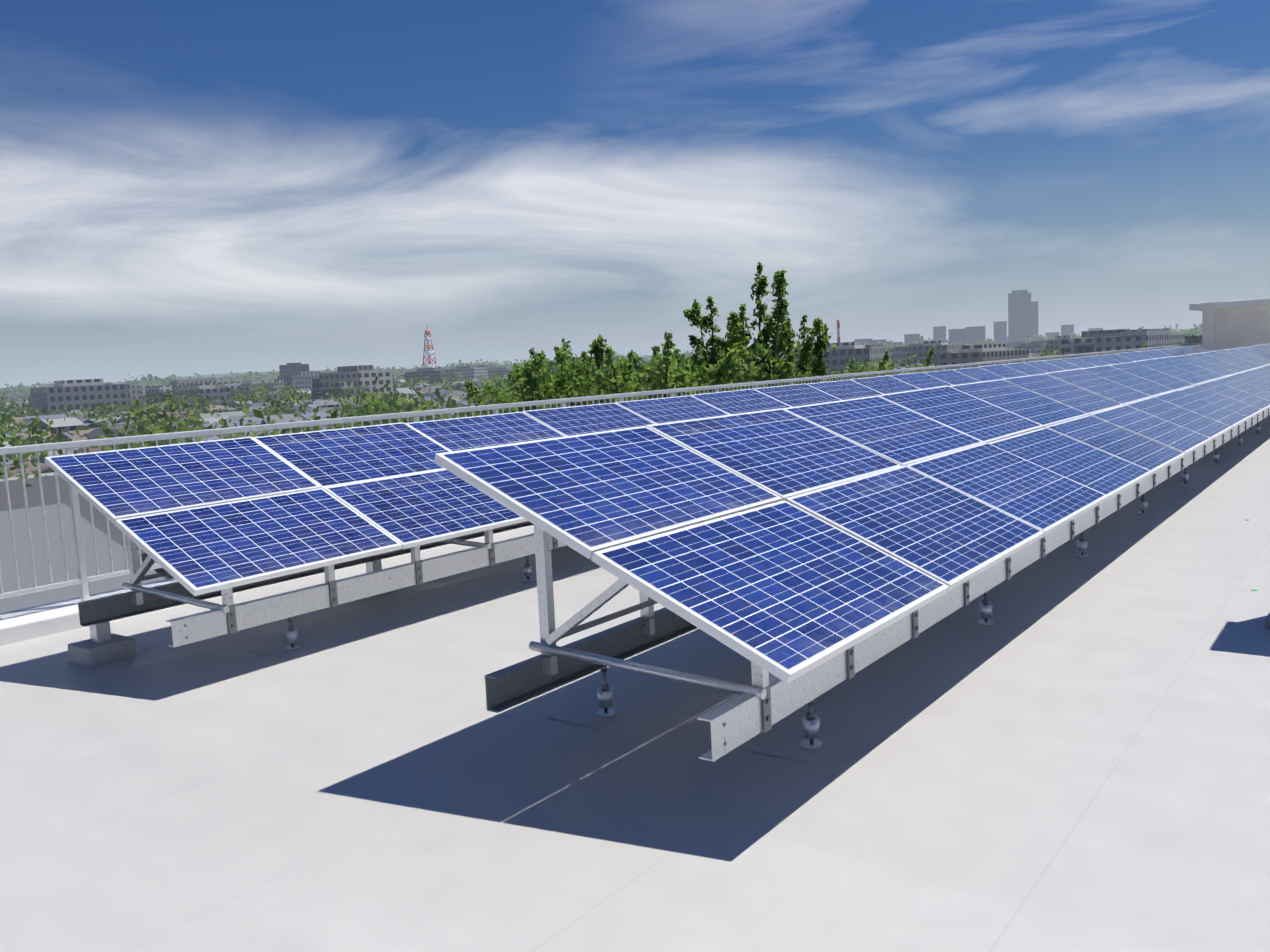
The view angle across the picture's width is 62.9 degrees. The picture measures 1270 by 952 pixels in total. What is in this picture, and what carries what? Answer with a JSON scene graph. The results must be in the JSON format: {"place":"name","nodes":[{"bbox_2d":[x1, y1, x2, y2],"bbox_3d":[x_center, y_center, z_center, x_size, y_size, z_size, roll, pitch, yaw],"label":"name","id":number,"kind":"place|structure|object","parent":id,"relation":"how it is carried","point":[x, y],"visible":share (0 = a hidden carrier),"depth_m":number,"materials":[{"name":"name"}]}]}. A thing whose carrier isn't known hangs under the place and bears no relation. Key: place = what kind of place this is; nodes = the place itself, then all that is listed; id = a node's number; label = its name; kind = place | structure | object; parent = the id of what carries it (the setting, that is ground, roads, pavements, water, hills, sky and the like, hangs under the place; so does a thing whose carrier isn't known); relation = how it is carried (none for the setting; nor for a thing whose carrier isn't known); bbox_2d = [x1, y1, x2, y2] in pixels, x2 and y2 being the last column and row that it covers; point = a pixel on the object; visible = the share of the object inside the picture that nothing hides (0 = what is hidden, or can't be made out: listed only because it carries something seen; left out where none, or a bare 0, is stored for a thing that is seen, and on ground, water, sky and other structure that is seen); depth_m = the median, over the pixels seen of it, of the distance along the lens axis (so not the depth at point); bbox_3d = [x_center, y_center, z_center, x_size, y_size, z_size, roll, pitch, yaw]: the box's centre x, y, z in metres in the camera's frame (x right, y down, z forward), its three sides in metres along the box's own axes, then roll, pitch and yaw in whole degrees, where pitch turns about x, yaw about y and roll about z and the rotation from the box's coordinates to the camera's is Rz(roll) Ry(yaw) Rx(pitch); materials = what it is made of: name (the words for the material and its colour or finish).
{"place":"outdoors","nodes":[
{"label":"outdoors","id":0,"kind":"place"},
{"bbox_2d":[462,361,572,414],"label":"tree","id":1,"kind":"object","parent":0,"point":[488,388],"depth_m":29.97,"materials":[{"name":"green plant"}]},
{"bbox_2d":[473,356,610,413],"bbox_3d":[-1.969,4.473,34.960,6.113,17.362,5.320,2,8,37],"label":"tree","id":2,"kind":"object","parent":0,"point":[510,383],"depth_m":33.87,"materials":[{"name":"green plant"}]},
{"bbox_2d":[430,353,656,420],"bbox_3d":[-1.839,5.296,28.145,5.922,17.212,7.131,2,8,37],"label":"tree","id":3,"kind":"object","parent":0,"point":[517,373],"depth_m":27.90,"materials":[{"name":"green plant"}]},
{"bbox_2d":[0,323,1201,486],"bbox_3d":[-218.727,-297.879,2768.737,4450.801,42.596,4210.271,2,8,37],"label":"distant trees","id":4,"kind":"object","parent":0,"point":[387,405],"materials":[{"name":"green plant"}]},
{"bbox_2d":[517,334,707,409],"bbox_3d":[-0.262,4.758,30.553,5.777,17.623,5.984,2,8,37],"label":"tree","id":5,"kind":"object","parent":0,"point":[598,352],"depth_m":28.53,"materials":[{"name":"green plant"}]},
{"bbox_2d":[544,338,697,393],"bbox_3d":[-0.068,4.094,35.772,5.760,17.767,6.700,-3,6,-2],"label":"tree","id":6,"kind":"object","parent":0,"point":[564,348],"depth_m":34.41,"materials":[{"name":"green plant"}]},
{"bbox_2d":[0,0,1269,387],"label":"sky","id":7,"kind":"structure","parent":0,"point":[188,187],"materials":[{"name":"blue"}]},
{"bbox_2d":[538,331,772,407],"bbox_3d":[0.368,5.108,27.518,6.174,17.533,7.324,2,8,37],"label":"tree","id":8,"kind":"object","parent":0,"point":[658,360],"depth_m":24.89,"materials":[{"name":"green plant"}]},
{"bbox_2d":[611,337,789,398],"bbox_3d":[1.937,4.644,31.140,6.625,17.494,6.711,2,8,37],"label":"tree","id":9,"kind":"object","parent":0,"point":[703,368],"depth_m":28.16,"materials":[{"name":"green plant"}]},
{"bbox_2d":[692,296,762,388],"bbox_3d":[3.210,3.940,31.625,2.265,18.672,2.250,2,8,37],"label":"tall tree","id":10,"kind":"object","parent":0,"point":[706,322],"depth_m":30.31,"materials":[{"name":"green plant"}]},
{"bbox_2d":[682,261,794,387],"bbox_3d":[3.325,3.507,31.017,3.385,19.640,2.816,2,8,37],"label":"tall tree","id":11,"kind":"object","parent":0,"point":[736,322],"depth_m":29.71,"materials":[{"name":"green plant"}]},
{"bbox_2d":[685,342,814,384],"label":"tree","id":12,"kind":"object","parent":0,"point":[688,360],"depth_m":32.41,"materials":[{"name":"green plant"}]},
{"bbox_2d":[766,315,836,384],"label":"tall tree","id":13,"kind":"object","parent":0,"point":[787,334],"depth_m":30.56,"materials":[{"name":"green plant"}]},
{"bbox_2d":[786,349,892,384],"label":"tree","id":14,"kind":"object","parent":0,"point":[801,375],"depth_m":32.43,"materials":[{"name":"green plant"}]},
{"bbox_2d":[822,345,935,381],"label":"tree","id":15,"kind":"object","parent":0,"point":[929,353],"depth_m":34.24,"materials":[{"name":"green plant"}]},
{"bbox_2d":[836,363,950,375],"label":"tree","id":16,"kind":"object","parent":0,"point":[886,365],"depth_m":38.16,"materials":[{"name":"green plant"}]},
{"bbox_2d":[1265,613,1269,627],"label":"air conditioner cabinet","id":17,"kind":"object","parent":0,"point":[1267,622],"visible":0.98,"depth_m":6.44,"materials":[{"name":"metal"}]},
{"label":"terrain","id":18,"kind":"structure","parent":0,"visible":0},
{"bbox_2d":[0,475,171,612],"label":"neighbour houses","id":19,"kind":"structure","parent":18,"relation":"on","point":[7,564],"depth_m":28.15,"materials":[{"name":"grey"}]},
{"bbox_2d":[16,364,501,388],"bbox_3d":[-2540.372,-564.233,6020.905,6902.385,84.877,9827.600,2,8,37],"label":"distant hills","id":20,"kind":"structure","parent":18,"relation":"on","point":[219,375],"depth_m":5619.34,"materials":[{"name":"green plant"}]},
{"bbox_2d":[279,363,308,375],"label":"building","id":21,"kind":"structure","parent":18,"relation":"on","point":[288,369],"depth_m":843.34,"materials":[{"name":"grey concrete"}]},
{"bbox_2d":[423,321,436,367],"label":"radio tower","id":22,"kind":"structure","parent":18,"relation":"on","point":[428,348],"depth_m":875.27,"materials":[{"name":"red"}]},
{"bbox_2d":[1,342,1056,477],"bbox_3d":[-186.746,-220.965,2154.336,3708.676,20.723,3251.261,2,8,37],"label":"city buildings","id":23,"kind":"structure","parent":18,"relation":"on","point":[839,355],"depth_m":333.50,"materials":[{"name":"grey concrete"}]},
{"bbox_2d":[1,335,1116,474],"bbox_3d":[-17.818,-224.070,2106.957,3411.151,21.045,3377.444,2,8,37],"label":"city buildings","id":24,"kind":"structure","parent":18,"relation":"on","point":[1051,346],"depth_m":354.61,"materials":[{"name":"grey concrete"}]},
{"bbox_2d":[2,333,1119,452],"bbox_3d":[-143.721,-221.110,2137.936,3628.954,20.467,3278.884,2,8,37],"label":"city buildings","id":25,"kind":"structure","parent":18,"relation":"on","point":[983,353],"depth_m":349.79,"materials":[{"name":"grey concrete"}]},
{"bbox_2d":[0,329,1129,578],"bbox_3d":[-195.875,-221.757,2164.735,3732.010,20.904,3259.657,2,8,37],"label":"city buildings","id":26,"kind":"structure","parent":18,"relation":"on","point":[298,379],"depth_m":398.01,"materials":[{"name":"grey concrete"}]},
{"bbox_2d":[0,328,1194,438],"bbox_3d":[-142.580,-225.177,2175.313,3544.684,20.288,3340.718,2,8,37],"label":"city buildings","id":27,"kind":"structure","parent":18,"relation":"on","point":[73,393],"depth_m":359.93,"materials":[{"name":"grey concrete"}]},
{"bbox_2d":[0,335,1201,480],"bbox_3d":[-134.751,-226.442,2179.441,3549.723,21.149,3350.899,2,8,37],"label":"city block","id":28,"kind":"structure","parent":18,"relation":"on","point":[363,375],"depth_m":416.71,"materials":[{"name":"grey concrete"}]},
{"bbox_2d":[837,320,839,342],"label":"chimney","id":29,"kind":"object","parent":18,"relation":"on","point":[838,331],"visible":0.4,"depth_m":874.18,"materials":[{"name":"white"}]},
{"bbox_2d":[855,321,1102,346],"bbox_3d":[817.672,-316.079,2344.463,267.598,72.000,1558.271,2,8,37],"label":"distant buildings","id":30,"kind":"structure","parent":18,"relation":"on","point":[975,335],"depth_m":2168.93,"materials":[{"name":"grey concrete"}]},
{"bbox_2d":[1008,290,1037,342],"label":"skyline tower","id":31,"kind":"structure","parent":18,"relation":"on","point":[1022,316],"depth_m":2397.17,"materials":[{"name":"grey concrete"}]},
{"bbox_3d":[24.191,5.948,22.126,31.720,14.700,88.000,2,8,37],"label":"building body","id":32,"kind":"object","parent":18,"relation":"on","visible":0},
{"bbox_2d":[0,525,530,645],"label":"parapet","id":33,"kind":"structure","parent":32,"relation":"on","point":[20,625],"depth_m":8.62,"materials":[{"name":"white concrete"}]},
{"bbox_2d":[0,343,1201,601],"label":"railing","id":34,"kind":"object","parent":33,"relation":"on","point":[84,579],"visible":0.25,"depth_m":9.75,"materials":[{"name":"silver metal"}]},
{"bbox_2d":[0,415,1269,951],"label":"roof slab","id":35,"kind":"structure","parent":32,"relation":"on","point":[1068,751],"depth_m":4.63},
{"bbox_2d":[250,638,326,657],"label":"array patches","id":36,"kind":"object","parent":35,"relation":"on","point":[279,650],"visible":0.71,"depth_m":7.50,"materials":[{"name":"grey rubber"}]},
{"bbox_2d":[68,521,565,666],"bbox_3d":[11.423,-2.236,26.895,1.709,1.434,50.090,2,8,37],"label":"array rack","id":37,"kind":"object","parent":35,"relation":"on","point":[103,645],"visible":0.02,"depth_m":7.71,"materials":[{"name":"silver metal"}]},
{"bbox_2d":[44,345,1213,595],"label":"array panels","id":38,"kind":"object","parent":37,"relation":"on","point":[202,517],"visible":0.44,"depth_m":8.26,"materials":[{"name":"blue glass"}]},
{"bbox_2d":[548,696,856,764],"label":"pads","id":39,"kind":"object","parent":35,"relation":"on","point":[785,740],"visible":0.82,"depth_m":5.03,"materials":[{"name":"grey rubber"}]},
{"bbox_2d":[485,408,1269,761],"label":"array rack","id":40,"kind":"object","parent":35,"relation":"on","point":[763,702],"visible":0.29,"depth_m":5.16,"materials":[{"name":"silver metal"}]},
{"bbox_2d":[434,344,1269,682],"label":"array panels","id":41,"kind":"object","parent":40,"relation":"on","point":[786,544],"visible":1,"depth_m":5.91,"materials":[{"name":"blue glass"}]},
{"bbox_2d":[1189,299,1269,350],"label":"penthouse","id":42,"kind":"object","parent":35,"relation":"on","point":[1234,324],"visible":0.71,"depth_m":50.52,"materials":[{"name":"white paint"}]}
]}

